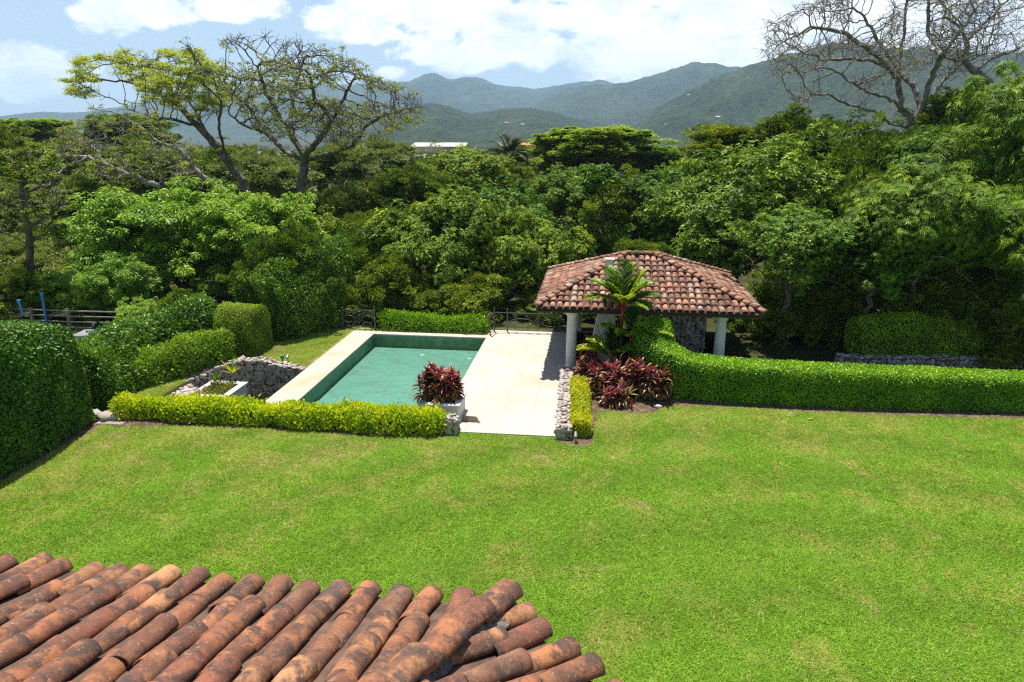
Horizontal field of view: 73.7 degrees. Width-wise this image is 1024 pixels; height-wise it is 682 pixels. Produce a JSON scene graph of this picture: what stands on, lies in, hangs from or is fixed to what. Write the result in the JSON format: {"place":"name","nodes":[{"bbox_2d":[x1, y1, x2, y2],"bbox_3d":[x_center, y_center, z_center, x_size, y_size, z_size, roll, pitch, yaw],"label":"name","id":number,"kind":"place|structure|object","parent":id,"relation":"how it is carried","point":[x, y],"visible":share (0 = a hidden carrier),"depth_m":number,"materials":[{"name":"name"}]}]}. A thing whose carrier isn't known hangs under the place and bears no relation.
{"place":"outdoors","nodes":[
{"label":"outdoors","id":0,"kind":"place"},
{"bbox_2d":[0,73,614,139],"bbox_3d":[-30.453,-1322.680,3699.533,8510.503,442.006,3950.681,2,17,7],"label":"mountain range","id":1,"kind":"structure","parent":0,"point":[470,94],"depth_m":4006.12,"materials":[{"name":"plant"}]},
{"bbox_2d":[0,552,622,681],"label":"tiled house","id":2,"kind":"structure","parent":0,"point":[92,621],"depth_m":5.00,"materials":[{"name":"ceramic"}]},
{"bbox_2d":[320,103,610,151],"bbox_3d":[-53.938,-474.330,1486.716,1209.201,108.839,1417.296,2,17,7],"label":"foothill","id":3,"kind":"structure","parent":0,"point":[444,123],"depth_m":1366.33,"materials":[{"name":"plant"}]},
{"bbox_2d":[0,140,1023,681],"bbox_3d":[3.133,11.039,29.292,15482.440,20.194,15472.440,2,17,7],"label":"ground","id":4,"kind":"structure","parent":0,"point":[742,344],"depth_m":16.53,"materials":[{"name":"plant"}]},
{"bbox_2d":[0,263,62,320],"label":"leaf tree","id":5,"kind":"object","parent":4,"relation":"on","point":[17,285],"visible":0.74,"depth_m":32.77,"materials":[{"name":"green plant"}]},
{"bbox_2d":[0,122,64,192],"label":"leaf tree","id":6,"kind":"object","parent":4,"relation":"on","point":[8,139],"visible":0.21,"depth_m":58.84,"materials":[{"name":"green plant"}]},
{"bbox_2d":[0,176,67,233],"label":"olive tree","id":7,"kind":"object","parent":4,"relation":"on","point":[12,186],"visible":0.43,"depth_m":50.08,"materials":[{"name":"green plant"}]},
{"bbox_2d":[0,137,74,318],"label":"young tree","id":8,"kind":"object","parent":4,"relation":"on","point":[22,166],"visible":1,"depth_m":32.71,"materials":[{"name":"green plant"}]},
{"bbox_2d":[0,232,79,281],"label":"olive tree","id":9,"kind":"object","parent":4,"relation":"on","point":[46,253],"visible":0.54,"depth_m":37.63,"materials":[{"name":"green plant"}]},
{"bbox_2d":[0,117,87,144],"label":"umbrella tree","id":10,"kind":"object","parent":4,"relation":"on","point":[42,127],"visible":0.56,"depth_m":103.94,"materials":[{"name":"green plant"}]},
{"bbox_2d":[0,207,90,264],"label":"olive tree","id":11,"kind":"object","parent":4,"relation":"on","point":[18,233],"visible":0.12,"depth_m":48.61,"materials":[{"name":"green plant"}]},
{"bbox_2d":[0,409,105,480],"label":"soil edge","id":12,"kind":"object","parent":4,"relation":"on","point":[92,426],"visible":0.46,"depth_m":20.94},
{"bbox_2d":[0,318,95,477],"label":"clipped hedge","id":13,"kind":"object","parent":12,"relation":"on","point":[45,403],"visible":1,"depth_m":19.75,"materials":[{"name":"green plant"}]},
{"bbox_2d":[4,307,115,331],"bbox_3d":[-21.144,-0.980,32.174,16.260,1.120,0.185,2,17,7],"label":"ranch fence","id":14,"kind":"object","parent":4,"relation":"on","point":[67,316],"visible":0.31,"depth_m":32.06,"materials":[{"name":"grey wood"}]},
{"bbox_2d":[31,263,108,319],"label":"flowering tree","id":15,"kind":"object","parent":4,"relation":"on","point":[54,286],"visible":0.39,"depth_m":33.26,"materials":[{"name":"green plant"}]},
{"bbox_2d":[25,130,123,261],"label":"olive tree","id":16,"kind":"object","parent":4,"relation":"on","point":[48,144],"visible":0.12,"depth_m":67.11,"materials":[{"name":"green plant"}]},
{"bbox_2d":[45,170,133,227],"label":"leaf tree","id":17,"kind":"object","parent":4,"relation":"on","point":[89,185],"visible":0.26,"depth_m":52.93,"materials":[{"name":"green plant"}]},
{"bbox_2d":[23,116,162,210],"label":"bare tree","id":18,"kind":"object","parent":4,"relation":"on","point":[113,168],"visible":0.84,"depth_m":42.35,"materials":[{"name":"green plant"}]},
{"bbox_2d":[55,249,169,321],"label":"flowering tree","id":19,"kind":"object","parent":4,"relation":"on","point":[113,281],"visible":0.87,"depth_m":33.00,"materials":[{"name":"green plant"}]},
{"bbox_2d":[69,112,184,150],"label":"leaf tree","id":20,"kind":"object","parent":4,"relation":"on","point":[164,128],"visible":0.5,"depth_m":97.59,"materials":[{"name":"green plant"}]},
{"bbox_2d":[66,135,203,200],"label":"olive tree","id":21,"kind":"object","parent":4,"relation":"on","point":[139,159],"visible":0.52,"depth_m":67.22,"materials":[{"name":"green plant"}]},
{"bbox_2d":[113,296,157,323],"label":"flowering tree","id":22,"kind":"object","parent":4,"relation":"on","point":[133,308],"visible":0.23,"depth_m":30.97,"materials":[{"name":"green plant"}]},
{"bbox_2d":[76,291,217,409],"bbox_3d":[-14.641,0.059,26.682,3.615,2.551,9.265,2,17,7],"label":"dark hedge","id":23,"kind":"object","parent":4,"relation":"on","point":[105,350],"visible":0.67,"depth_m":25.28,"materials":[{"name":"green plant"}]},
{"bbox_2d":[55,172,243,313],"bbox_3d":[-19.176,5.088,42.713,12.131,30.380,10.192,-4,17,-12],"label":"flowering tree","id":24,"kind":"object","parent":4,"relation":"on","point":[120,222],"visible":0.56,"depth_m":35.99,"materials":[{"name":"green plant"}]},
{"bbox_2d":[54,44,249,203],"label":"spreading tree","id":25,"kind":"object","parent":4,"relation":"on","point":[159,83],"visible":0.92,"depth_m":50.51,"materials":[{"name":"green plant"}]},
{"bbox_2d":[86,94,236,198],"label":"bare tree","id":26,"kind":"object","parent":4,"relation":"on","point":[190,162],"visible":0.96,"depth_m":44.00,"materials":[{"name":"brown plant"}]},
{"bbox_2d":[118,326,236,391],"bbox_3d":[-13.347,0.602,26.247,2.105,1.716,5.521,13,21,36],"label":"leafy hedge","id":27,"kind":"object","parent":4,"relation":"on","point":[184,354],"visible":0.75,"depth_m":26.29,"materials":[{"name":"green plant"}]},
{"bbox_2d":[177,144,251,199],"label":"leaf tree","id":28,"kind":"object","parent":4,"relation":"on","point":[206,156],"visible":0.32,"depth_m":73.10,"materials":[{"name":"green plant"}]},
{"bbox_2d":[213,301,273,355],"bbox_3d":[-11.593,-0.652,29.351,2.084,2.201,2.189,2,17,7],"label":"clipped bush","id":29,"kind":"object","parent":4,"relation":"on","point":[248,325],"visible":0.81,"depth_m":28.71,"materials":[{"name":"green plant"}]},
{"bbox_2d":[185,355,306,397],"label":"stone wall","id":30,"kind":"structure","parent":4,"relation":"on","point":[265,377],"depth_m":27.26,"materials":[{"name":"stone"}]},
{"bbox_2d":[161,180,331,305],"bbox_3d":[-15.006,3.015,40.425,8.351,24.473,9.940,-15,23,-41],"label":"flowering tree","id":31,"kind":"object","parent":4,"relation":"on","point":[227,219],"visible":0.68,"depth_m":35.85,"materials":[{"name":"green plant"}]},
{"bbox_2d":[96,411,430,435],"bbox_3d":[-7.970,2.577,22.402,11.253,0.001,1.931,1,17,4],"label":"soil strip","id":32,"kind":"object","parent":4,"relation":"on","point":[145,422],"visible":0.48,"depth_m":21.94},
{"bbox_2d":[107,389,450,436],"bbox_3d":[-7.656,2.221,22.020,11.574,0.962,1.432,2,17,7],"label":"flowering hedge","id":33,"kind":"object","parent":32,"relation":"on","point":[368,417],"visible":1,"depth_m":21.77,"materials":[{"name":"green plant"}]},
{"bbox_2d":[205,146,325,210],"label":"olive tree","id":34,"kind":"object","parent":4,"relation":"on","point":[278,177],"visible":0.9,"depth_m":62.28,"materials":[{"name":"green plant"}]},
{"bbox_2d":[215,216,344,305],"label":"leaf tree","id":35,"kind":"object","parent":4,"relation":"on","point":[290,241],"visible":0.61,"depth_m":31.55,"materials":[{"name":"green plant"}]},
{"bbox_2d":[175,29,430,203],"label":"spreading tree","id":36,"kind":"object","parent":4,"relation":"on","point":[304,158],"visible":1,"depth_m":45.41,"materials":[{"name":"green plant"}]},
{"bbox_2d":[247,232,359,340],"bbox_3d":[-9.843,-2.736,32.498,3.404,4.350,5.895,10,20,31],"label":"tall hedge","id":37,"kind":"object","parent":4,"relation":"on","point":[293,310],"visible":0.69,"depth_m":31.18,"materials":[{"name":"green plant"}]},
{"bbox_2d":[277,138,382,188],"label":"olive tree","id":38,"kind":"object","parent":4,"relation":"on","point":[342,164],"visible":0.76,"depth_m":69.20,"materials":[{"name":"green plant"}]},
{"bbox_2d":[283,177,392,233],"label":"olive tree","id":39,"kind":"object","parent":4,"relation":"on","point":[344,199],"visible":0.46,"depth_m":44.44,"materials":[{"name":"green plant"}]},
{"bbox_2d":[332,230,387,283],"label":"leaf tree","id":40,"kind":"object","parent":4,"relation":"on","point":[363,254],"visible":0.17,"depth_m":35.98,"materials":[{"name":"green plant"}]},
{"bbox_2d":[335,205,404,245],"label":"leaf tree","id":41,"kind":"object","parent":4,"relation":"on","point":[358,218],"visible":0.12,"depth_m":39.34,"materials":[{"name":"green plant"}]},
{"bbox_2d":[266,330,486,410],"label":"swimming pool","id":42,"kind":"structure","parent":4,"relation":"on","point":[381,367],"depth_m":29.03,"materials":[{"name":"green tile"}]},
{"bbox_2d":[346,244,431,323],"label":"leaf tree","id":43,"kind":"object","parent":4,"relation":"on","point":[382,284],"visible":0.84,"depth_m":33.71,"materials":[{"name":"green plant"}]},
{"bbox_2d":[359,133,426,183],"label":"olive tree","id":44,"kind":"object","parent":4,"relation":"on","point":[400,155],"visible":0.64,"depth_m":79.30,"materials":[{"name":"green plant"}]},
{"bbox_2d":[353,161,465,273],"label":"leaf tree","id":45,"kind":"object","parent":4,"relation":"on","point":[418,180],"visible":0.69,"depth_m":45.00,"materials":[{"name":"green plant"}]},
{"bbox_2d":[358,174,497,298],"bbox_3d":[-4.186,3.719,39.932,7.260,26.159,7.657,5,18,15],"label":"broadleaf tree","id":46,"kind":"object","parent":4,"relation":"on","point":[418,237],"visible":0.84,"depth_m":35.73,"materials":[{"name":"green plant"}]},
{"bbox_2d":[376,308,488,333],"bbox_3d":[-3.739,-1.012,32.534,5.645,1.080,1.295,2,17,7],"label":"leafy hedge","id":47,"kind":"object","parent":4,"relation":"on","point":[392,319],"visible":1,"depth_m":32.31,"materials":[{"name":"green plant"}]},
{"bbox_2d":[378,276,499,329],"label":"leaf tree","id":48,"kind":"object","parent":4,"relation":"on","point":[427,302],"visible":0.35,"depth_m":33.53,"materials":[{"name":"green plant"}]},
{"bbox_2d":[417,392,466,421],"bbox_3d":[-2.301,2.310,22.782,1.380,0.900,1.270,2,17,7],"label":"planter","id":49,"kind":"object","parent":4,"relation":"on","point":[458,406],"visible":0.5,"depth_m":22.16,"materials":[{"name":"concrete"}]},
{"bbox_2d":[410,360,444,402],"bbox_3d":[-2.641,1.348,22.545,1.247,1.304,1.365,2,17,7],"label":"cordyline","id":50,"kind":"object","parent":49,"relation":"in","point":[429,374],"visible":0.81,"depth_m":22.37,"materials":[{"name":"red plant"}]},
{"bbox_2d":[430,364,464,403],"bbox_3d":[-2.111,1.423,22.480,1.275,1.206,1.386,2,17,7],"label":"cordyline","id":51,"kind":"object","parent":49,"relation":"in","point":[451,389],"visible":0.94,"depth_m":22.31,"materials":[{"name":"red plant"}]},
{"bbox_2d":[417,140,515,194],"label":"broadleaf tree","id":52,"kind":"object","parent":4,"relation":"on","point":[465,164],"visible":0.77,"depth_m":48.74,"materials":[{"name":"green plant"}]},
{"bbox_2d":[426,267,517,328],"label":"leaf tree","id":53,"kind":"object","parent":4,"relation":"on","point":[482,289],"visible":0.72,"depth_m":33.94,"materials":[{"name":"green plant"}]},
{"bbox_2d":[0,142,994,235],"bbox_3d":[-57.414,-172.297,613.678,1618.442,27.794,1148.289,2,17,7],"label":"woodland","id":54,"kind":"object","parent":4,"relation":"on","point":[276,152],"visible":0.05,"depth_m":93.43,"materials":[{"name":"green plant"}]},
{"bbox_2d":[429,171,566,263],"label":"broadleaf tree","id":55,"kind":"object","parent":4,"relation":"on","point":[514,194],"visible":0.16,"depth_m":38.54,"materials":[{"name":"green plant"}]},
{"bbox_2d":[458,422,555,436],"bbox_3d":[-0.149,2.820,21.600,3.210,0.055,0.710,2,17,7],"label":"entry step","id":56,"kind":"object","parent":4,"relation":"on","point":[479,428],"visible":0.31,"depth_m":21.58,"materials":[{"name":"concrete"}]},
{"bbox_2d":[485,131,536,166],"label":"distant palm","id":57,"kind":"object","parent":4,"relation":"on","point":[509,149],"visible":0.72,"depth_m":66.65,"materials":[{"name":"green plant"}]},
{"bbox_2d":[490,156,541,201],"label":"leaf tree","id":58,"kind":"object","parent":4,"relation":"on","point":[523,173],"visible":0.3,"depth_m":63.09,"materials":[{"name":"green plant"}]},
{"bbox_2d":[504,282,566,328],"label":"leaf tree","id":59,"kind":"object","parent":4,"relation":"on","point":[527,306],"visible":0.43,"depth_m":34.09,"materials":[{"name":"green plant"}]},
{"bbox_2d":[481,195,600,301],"bbox_3d":[1.388,4.073,39.314,5.953,24.569,6.279,12,21,34],"label":"broadleaf tree","id":60,"kind":"object","parent":4,"relation":"on","point":[534,249],"visible":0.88,"depth_m":35.31,"materials":[{"name":"green plant"}]},
{"bbox_2d":[524,162,597,230],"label":"broadleaf tree","id":61,"kind":"object","parent":4,"relation":"on","point":[556,187],"visible":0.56,"depth_m":45.97,"materials":[{"name":"green plant"}]},
{"bbox_2d":[553,365,573,439],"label":"stone wall","id":62,"kind":"structure","parent":4,"relation":"on","point":[563,429],"depth_m":22.42,"materials":[{"name":"stone"}]},
{"bbox_2d":[507,124,680,174],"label":"umbrella tree","id":63,"kind":"object","parent":4,"relation":"on","point":[577,147],"visible":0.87,"depth_m":69.41,"materials":[{"name":"green plant"}]},
{"bbox_2d":[461,330,727,426],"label":"pool deck","id":64,"kind":"structure","parent":4,"relation":"on","point":[510,377],"depth_m":26.16,"materials":[{"name":"stone"}]},
{"bbox_2d":[665,316,706,351],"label":"stone wall","id":65,"kind":"structure","parent":64,"relation":"on","point":[689,333],"depth_m":29.17,"materials":[{"name":"stone"}]},
{"bbox_2d":[570,160,625,235],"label":"slender tree","id":66,"kind":"object","parent":4,"relation":"on","point":[594,179],"visible":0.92,"depth_m":38.55,"materials":[{"name":"green plant"}]},
{"bbox_2d":[571,217,636,259],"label":"leaf tree","id":67,"kind":"object","parent":4,"relation":"on","point":[604,242],"visible":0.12,"depth_m":38.63,"materials":[{"name":"green plant"}]},
{"bbox_2d":[564,163,653,246],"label":"leaf tree","id":68,"kind":"object","parent":4,"relation":"on","point":[617,216],"visible":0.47,"depth_m":41.74,"materials":[{"name":"green plant"}]},
{"bbox_2d":[611,236,676,255],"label":"leaf tree","id":69,"kind":"object","parent":4,"relation":"on","point":[640,245],"visible":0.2,"depth_m":36.75,"materials":[{"name":"green plant"}]},
{"bbox_2d":[604,145,689,178],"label":"umbrella tree","id":70,"kind":"object","parent":4,"relation":"on","point":[672,156],"visible":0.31,"depth_m":73.20,"materials":[{"name":"green plant"}]},
{"bbox_2d":[532,250,767,371],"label":"pavilion","id":71,"kind":"structure","parent":4,"relation":"on","point":[683,287],"depth_m":26.56,"materials":[{"name":"tile"}]},
{"bbox_2d":[611,153,719,250],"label":"broadleaf tree","id":72,"kind":"object","parent":4,"relation":"on","point":[645,188],"visible":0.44,"depth_m":40.56,"materials":[{"name":"green plant"}]},
{"bbox_2d":[666,122,778,160],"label":"leaf tree","id":73,"kind":"object","parent":4,"relation":"on","point":[716,136],"visible":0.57,"depth_m":46.34,"materials":[{"name":"green plant"}]},
{"bbox_2d":[638,118,851,279],"bbox_3d":[12.848,4.255,41.562,11.269,33.814,10.685,-1,17,-4],"label":"broadleaf tree","id":74,"kind":"object","parent":4,"relation":"on","point":[711,209],"visible":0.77,"depth_m":35.45,"materials":[{"name":"green plant"}]},
{"bbox_2d":[743,266,834,347],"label":"leaf tree","id":75,"kind":"object","parent":4,"relation":"on","point":[773,296],"visible":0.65,"depth_m":30.23,"materials":[{"name":"green plant"}]},
{"bbox_2d":[558,359,1023,445],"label":"soil bed","id":76,"kind":"object","parent":4,"relation":"on","point":[641,404],"visible":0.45,"depth_m":23.21,"materials":[{"name":"soil"}]},
{"bbox_2d":[569,375,593,438],"bbox_3d":[2.279,2.105,22.867,0.852,0.802,4.196,1,17,4],"label":"golden hedge","id":77,"kind":"object","parent":76,"relation":"on","point":[580,416],"visible":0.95,"depth_m":21.97,"materials":[{"name":"yellow plant"}]},
{"bbox_2d":[585,359,616,395],"bbox_3d":[3.261,1.302,24.471,1.390,1.320,1.258,2,17,7],"label":"cordyline","id":78,"kind":"object","parent":76,"relation":"on","point":[594,382],"visible":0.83,"depth_m":24.32,"materials":[{"name":"red plant"}]},
{"bbox_2d":[595,377,630,409],"bbox_3d":[3.558,1.835,23.485,1.325,1.075,1.023,-4,17,-12],"label":"cordyline","id":79,"kind":"object","parent":76,"relation":"on","point":[618,400],"visible":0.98,"depth_m":23.36,"materials":[{"name":"red plant"}]},
{"bbox_2d":[577,257,672,379],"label":"palm","id":80,"kind":"object","parent":76,"relation":"on","point":[622,288],"visible":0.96,"depth_m":25.22,"materials":[{"name":"green plant"}]},
{"bbox_2d":[627,356,655,400],"bbox_3d":[4.507,1.270,24.199,1.186,1.508,1.065,2,17,7],"label":"cordyline","id":81,"kind":"object","parent":76,"relation":"on","point":[639,372],"visible":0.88,"depth_m":24.04,"materials":[{"name":"red plant"}]},
{"bbox_2d":[641,364,674,401],"bbox_3d":[5.095,1.382,23.910,1.240,1.425,1.316,2,17,7],"label":"cordyline","id":82,"kind":"object","parent":76,"relation":"on","point":[659,390],"visible":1,"depth_m":23.72,"materials":[{"name":"red plant"}]},
{"bbox_2d":[629,316,1023,412],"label":"clipped hedge","id":83,"kind":"object","parent":76,"relation":"on","point":[723,379],"visible":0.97,"depth_m":23.34,"materials":[{"name":"green plant"}]},
{"bbox_2d":[716,192,868,342],"bbox_3d":[11.859,1.781,30.899,6.314,16.458,6.449,13,21,35],"label":"broadleaf tree","id":84,"kind":"object","parent":4,"relation":"on","point":[809,240],"visible":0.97,"depth_m":27.70,"materials":[{"name":"green plant"}]},
{"bbox_2d":[729,102,868,162],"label":"leaf tree","id":85,"kind":"object","parent":4,"relation":"on","point":[787,122],"visible":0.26,"depth_m":44.59,"materials":[{"name":"green plant"}]},
{"bbox_2d":[784,165,879,268],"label":"leaf tree","id":86,"kind":"object","parent":4,"relation":"on","point":[854,176],"visible":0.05,"depth_m":35.03,"materials":[{"name":"green plant"}]},
{"bbox_2d":[795,276,878,349],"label":"leaf tree","id":87,"kind":"object","parent":4,"relation":"on","point":[841,310],"visible":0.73,"depth_m":29.81,"materials":[{"name":"green plant"}]},
{"bbox_2d":[796,240,888,322],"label":"broadleaf tree","id":88,"kind":"object","parent":4,"relation":"on","point":[849,280],"visible":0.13,"depth_m":29.98,"materials":[{"name":"green plant"}]},
{"bbox_2d":[811,109,911,211],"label":"leaf tree","id":89,"kind":"object","parent":4,"relation":"on","point":[869,150],"visible":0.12,"depth_m":38.42,"materials":[{"name":"green plant"}]},
{"bbox_2d":[755,0,1011,128],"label":"bare tree","id":90,"kind":"object","parent":4,"relation":"on","point":[897,74],"visible":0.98,"depth_m":46.24,"materials":[{"name":"brown plant"}]},
{"bbox_2d":[822,216,960,315],"bbox_3d":[15.479,1.423,30.170,5.038,14.371,5.878,-4,17,-12],"label":"long leaf tree","id":91,"kind":"object","parent":4,"relation":"on","point":[895,269],"visible":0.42,"depth_m":26.96,"materials":[{"name":"green plant"}]},
{"bbox_2d":[843,311,986,356],"bbox_3d":[16.652,-0.363,28.277,5.475,1.813,1.849,0,17,1],"label":"dark hedge","id":92,"kind":"object","parent":4,"relation":"on","point":[890,333],"visible":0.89,"depth_m":27.72,"materials":[{"name":"green plant"}]},
{"bbox_2d":[849,261,993,334],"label":"leaf tree","id":93,"kind":"object","parent":4,"relation":"on","point":[931,297],"visible":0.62,"depth_m":28.18,"materials":[{"name":"green plant"}]},
{"bbox_2d":[834,353,1021,367],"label":"stone wall","id":94,"kind":"structure","parent":4,"relation":"on","point":[950,361],"depth_m":27.55,"materials":[{"name":"stone"}]},
{"bbox_2d":[833,163,1023,310],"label":"long leaf tree","id":95,"kind":"object","parent":4,"relation":"on","point":[926,209],"visible":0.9,"depth_m":25.79,"materials":[{"name":"green plant"}]},
{"bbox_2d":[876,124,994,267],"bbox_3d":[23.321,-2.435,39.410,7.318,19.245,6.272,-7,18,-22],"label":"long leaf tree","id":96,"kind":"object","parent":4,"relation":"on","point":[912,149],"visible":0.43,"depth_m":36.62,"materials":[{"name":"green plant"}]},
{"bbox_2d":[891,85,998,264],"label":"leaf tree","id":97,"kind":"object","parent":4,"relation":"on","point":[933,115],"visible":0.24,"depth_m":47.38,"materials":[{"name":"green plant"}]},
{"bbox_2d":[917,0,1023,87],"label":"bare tree","id":98,"kind":"object","parent":4,"relation":"on","point":[971,68],"visible":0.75,"depth_m":48.54,"materials":[{"name":"brown plant"}]},
{"bbox_2d":[921,59,1023,190],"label":"long leaf tree","id":99,"kind":"object","parent":4,"relation":"on","point":[994,136],"visible":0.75,"depth_m":31.73,"materials":[{"name":"green plant"}]},
{"bbox_2d":[941,265,1023,331],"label":"leaf tree","id":100,"kind":"object","parent":4,"relation":"on","point":[990,292],"visible":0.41,"depth_m":27.76,"materials":[{"name":"green plant"}]},
{"bbox_2d":[946,182,1023,303],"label":"long leaf tree","id":101,"kind":"object","parent":4,"relation":"on","point":[1010,256],"visible":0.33,"depth_m":26.22,"materials":[{"name":"green plant"}]},
{"bbox_2d":[957,293,1023,369],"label":"leaf tree","id":102,"kind":"object","parent":4,"relation":"on","point":[1004,338],"visible":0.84,"depth_m":27.12,"materials":[{"name":"green plant"}]},
{"bbox_2d":[992,146,1023,275],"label":"long leaf tree","id":103,"kind":"object","parent":4,"relation":"on","point":[1017,176],"visible":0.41,"depth_m":30.42,"materials":[{"name":"green plant"}]},
{"bbox_2d":[0,0,1023,115],"label":"sky","id":104,"kind":"structure","parent":0,"point":[533,44],"materials":[{"name":"white"}]},
{"bbox_2d":[528,62,741,125],"bbox_3d":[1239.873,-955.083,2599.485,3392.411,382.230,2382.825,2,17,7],"label":"mountain ridge","id":105,"kind":"structure","parent":0,"point":[618,103],"depth_m":2941.98,"materials":[{"name":"plant"}]},
{"bbox_2d":[619,44,1023,150],"bbox_3d":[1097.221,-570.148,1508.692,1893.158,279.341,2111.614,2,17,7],"label":"wooded hill","id":106,"kind":"structure","parent":0,"point":[747,95],"depth_m":1324.19,"materials":[{"name":"plant"}]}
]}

